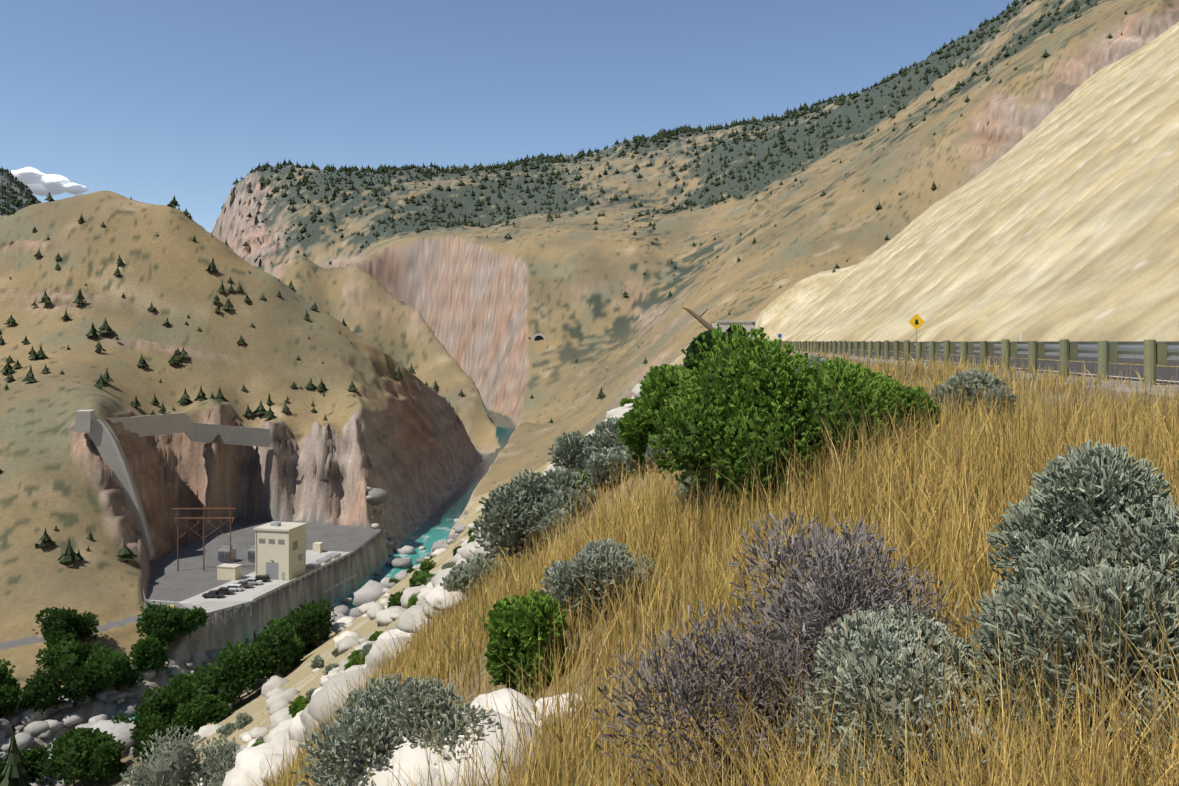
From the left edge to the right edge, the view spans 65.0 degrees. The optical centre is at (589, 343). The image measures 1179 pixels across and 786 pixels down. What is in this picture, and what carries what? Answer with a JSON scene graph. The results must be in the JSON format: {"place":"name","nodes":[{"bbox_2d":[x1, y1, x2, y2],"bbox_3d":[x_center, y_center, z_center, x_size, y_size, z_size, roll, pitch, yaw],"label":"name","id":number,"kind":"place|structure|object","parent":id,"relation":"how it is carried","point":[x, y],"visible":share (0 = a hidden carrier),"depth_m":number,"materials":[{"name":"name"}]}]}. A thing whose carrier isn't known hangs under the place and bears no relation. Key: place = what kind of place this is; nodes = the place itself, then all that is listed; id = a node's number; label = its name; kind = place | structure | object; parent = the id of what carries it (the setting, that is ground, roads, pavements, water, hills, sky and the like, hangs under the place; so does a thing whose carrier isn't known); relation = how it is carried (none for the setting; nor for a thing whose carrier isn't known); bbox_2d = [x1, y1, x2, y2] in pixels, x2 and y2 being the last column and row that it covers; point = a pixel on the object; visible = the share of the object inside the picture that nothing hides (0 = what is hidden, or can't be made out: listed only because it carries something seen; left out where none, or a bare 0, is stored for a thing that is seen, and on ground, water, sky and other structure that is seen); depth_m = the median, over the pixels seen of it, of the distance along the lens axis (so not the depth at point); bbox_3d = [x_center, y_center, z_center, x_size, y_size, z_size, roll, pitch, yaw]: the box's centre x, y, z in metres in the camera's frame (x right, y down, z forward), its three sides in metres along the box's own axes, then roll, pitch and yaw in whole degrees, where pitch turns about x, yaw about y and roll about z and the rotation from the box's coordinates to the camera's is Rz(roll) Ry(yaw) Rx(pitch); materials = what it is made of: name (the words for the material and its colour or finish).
{"place":"outdoors","nodes":[
{"label":"outdoors","id":0,"kind":"place"},
{"bbox_2d":[11,167,88,195],"bbox_3d":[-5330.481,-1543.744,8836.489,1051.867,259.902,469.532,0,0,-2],"label":"cloud","id":1,"kind":"structure","parent":0,"point":[37,181],"depth_m":8730.97,"materials":[{"name":"white"}]},
{"bbox_2d":[0,0,1019,232],"label":"sky","id":2,"kind":"structure","parent":0,"point":[145,101],"materials":[{"name":"blue"}]},
{"bbox_2d":[0,0,1178,785],"bbox_3d":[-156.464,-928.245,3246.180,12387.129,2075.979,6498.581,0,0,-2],"label":"terrain","id":3,"kind":"structure","parent":0,"point":[1046,208],"depth_m":424.04,"materials":[{"name":"beige soil"}]},
{"bbox_2d":[144,595,200,609],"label":"yard fence","id":4,"kind":"object","parent":3,"relation":"on","point":[175,603],"depth_m":231.16,"materials":[{"name":"grey metal"}]},
{"bbox_2d":[172,505,235,570],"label":"substation poles","id":5,"kind":"object","parent":3,"relation":"on","point":[203,518],"visible":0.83,"depth_m":273.29,"materials":[{"name":"brown wood"}]},
{"bbox_2d":[68,410,356,614],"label":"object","id":6,"kind":"structure","parent":3,"relation":"on","point":[99,431],"depth_m":283.24,"materials":[{"name":"grey concrete"}]},
{"bbox_2d":[202,573,270,596],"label":"parked vehicles","id":7,"kind":"object","parent":6,"relation":"on","point":[233,590],"visible":0.48,"depth_m":250.68,"materials":[{"name":"paint"}]},
{"bbox_2d":[0,487,466,785],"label":"river boulders","id":8,"kind":"object","parent":3,"relation":"on","point":[367,592],"visible":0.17,"depth_m":195.18,"materials":[{"name":"stone"}]},
{"bbox_2d":[0,527,474,785],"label":"riverside trees","id":9,"kind":"object","parent":3,"relation":"on","point":[189,700],"visible":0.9,"depth_m":179.40,"materials":[{"name":"green plant"}]},
{"bbox_2d":[142,509,350,606],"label":"electrical equipment","id":10,"kind":"object","parent":3,"relation":"on","point":[224,553],"visible":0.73,"depth_m":283.60,"materials":[{"name":"metal"}]},
{"bbox_2d":[171,521,322,607],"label":"plant buildings","id":11,"kind":"structure","parent":3,"relation":"on","point":[288,560],"depth_m":263.48,"materials":[{"name":"paint"}]},
{"bbox_2d":[203,538,297,598],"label":"windows","id":12,"kind":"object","parent":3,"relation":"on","point":[272,570],"visible":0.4,"depth_m":262.79,"materials":[{"name":"grey glass"}]},
{"bbox_2d":[124,383,641,785],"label":"boulders","id":13,"kind":"object","parent":3,"relation":"on","point":[253,761],"visible":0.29,"depth_m":25.31,"materials":[{"name":"stone"}]},
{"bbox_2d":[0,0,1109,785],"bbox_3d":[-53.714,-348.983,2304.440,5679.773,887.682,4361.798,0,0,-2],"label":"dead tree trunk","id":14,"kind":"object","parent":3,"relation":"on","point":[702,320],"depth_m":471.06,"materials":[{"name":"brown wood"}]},
{"bbox_2d":[0,0,1126,785],"bbox_3d":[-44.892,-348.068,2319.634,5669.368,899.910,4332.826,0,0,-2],"label":"conifer trees","id":15,"kind":"object","parent":3,"relation":"on","point":[14,774],"visible":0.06,"depth_m":1469.09,"materials":[{"name":"green plant"}]},
{"bbox_2d":[197,323,941,785],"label":"green foliage","id":16,"kind":"object","parent":3,"relation":"on","point":[719,393],"visible":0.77,"depth_m":8.92,"materials":[{"name":"green plant"}]},
{"bbox_2d":[532,321,755,340],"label":"tunnel portals","id":17,"kind":"object","parent":3,"relation":"on","point":[746,325],"visible":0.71,"depth_m":374.69,"materials":[{"name":"grey concrete"}]},
{"bbox_2d":[534,325,747,340],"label":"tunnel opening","id":18,"kind":"object","parent":17,"relation":"in","point":[537,338],"visible":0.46,"depth_m":954.22,"materials":[{"name":"black"}]},
{"bbox_2d":[115,354,1178,785],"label":"sagebrush","id":19,"kind":"object","parent":3,"relation":"on","point":[1107,492],"visible":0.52,"depth_m":3.42,"materials":[{"name":"grey plant"}]},
{"bbox_2d":[167,386,1140,785],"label":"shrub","id":20,"kind":"object","parent":3,"relation":"on","point":[757,706],"depth_m":3.60,"materials":[{"name":"purple plant"}]},
{"bbox_2d":[759,314,1021,340],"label":"road signs","id":21,"kind":"object","parent":3,"relation":"on","point":[916,321],"visible":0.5,"depth_m":91.99,"materials":[{"name":"metal"}]},
{"bbox_2d":[755,339,1166,384],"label":"guardrail posts","id":22,"kind":"object","parent":3,"relation":"on","point":[1155,353],"visible":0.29,"depth_m":23.74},
{"bbox_2d":[747,315,1178,359],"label":"guardrail steel and poles","id":23,"kind":"object","parent":3,"relation":"on","point":[1128,349],"visible":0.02,"depth_m":19.50,"materials":[{"name":"grey metal"}]},
{"bbox_2d":[201,346,1178,785],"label":"dry grass","id":24,"kind":"structure","parent":0,"point":[967,476],"depth_m":6.09,"materials":[{"name":"yellow plant"}]},
{"bbox_2d":[813,347,1178,383],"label":"highway asphalt road","id":25,"kind":"structure","parent":0,"point":[1161,370],"depth_m":31.62,"materials":[{"name":"grey asphalt"}]},
{"bbox_2d":[813,347,1178,381],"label":"highway markings","id":26,"kind":"structure","parent":25,"relation":"on","point":[1058,360],"depth_m":31.42,"materials":[{"name":"paint"}]}
]}

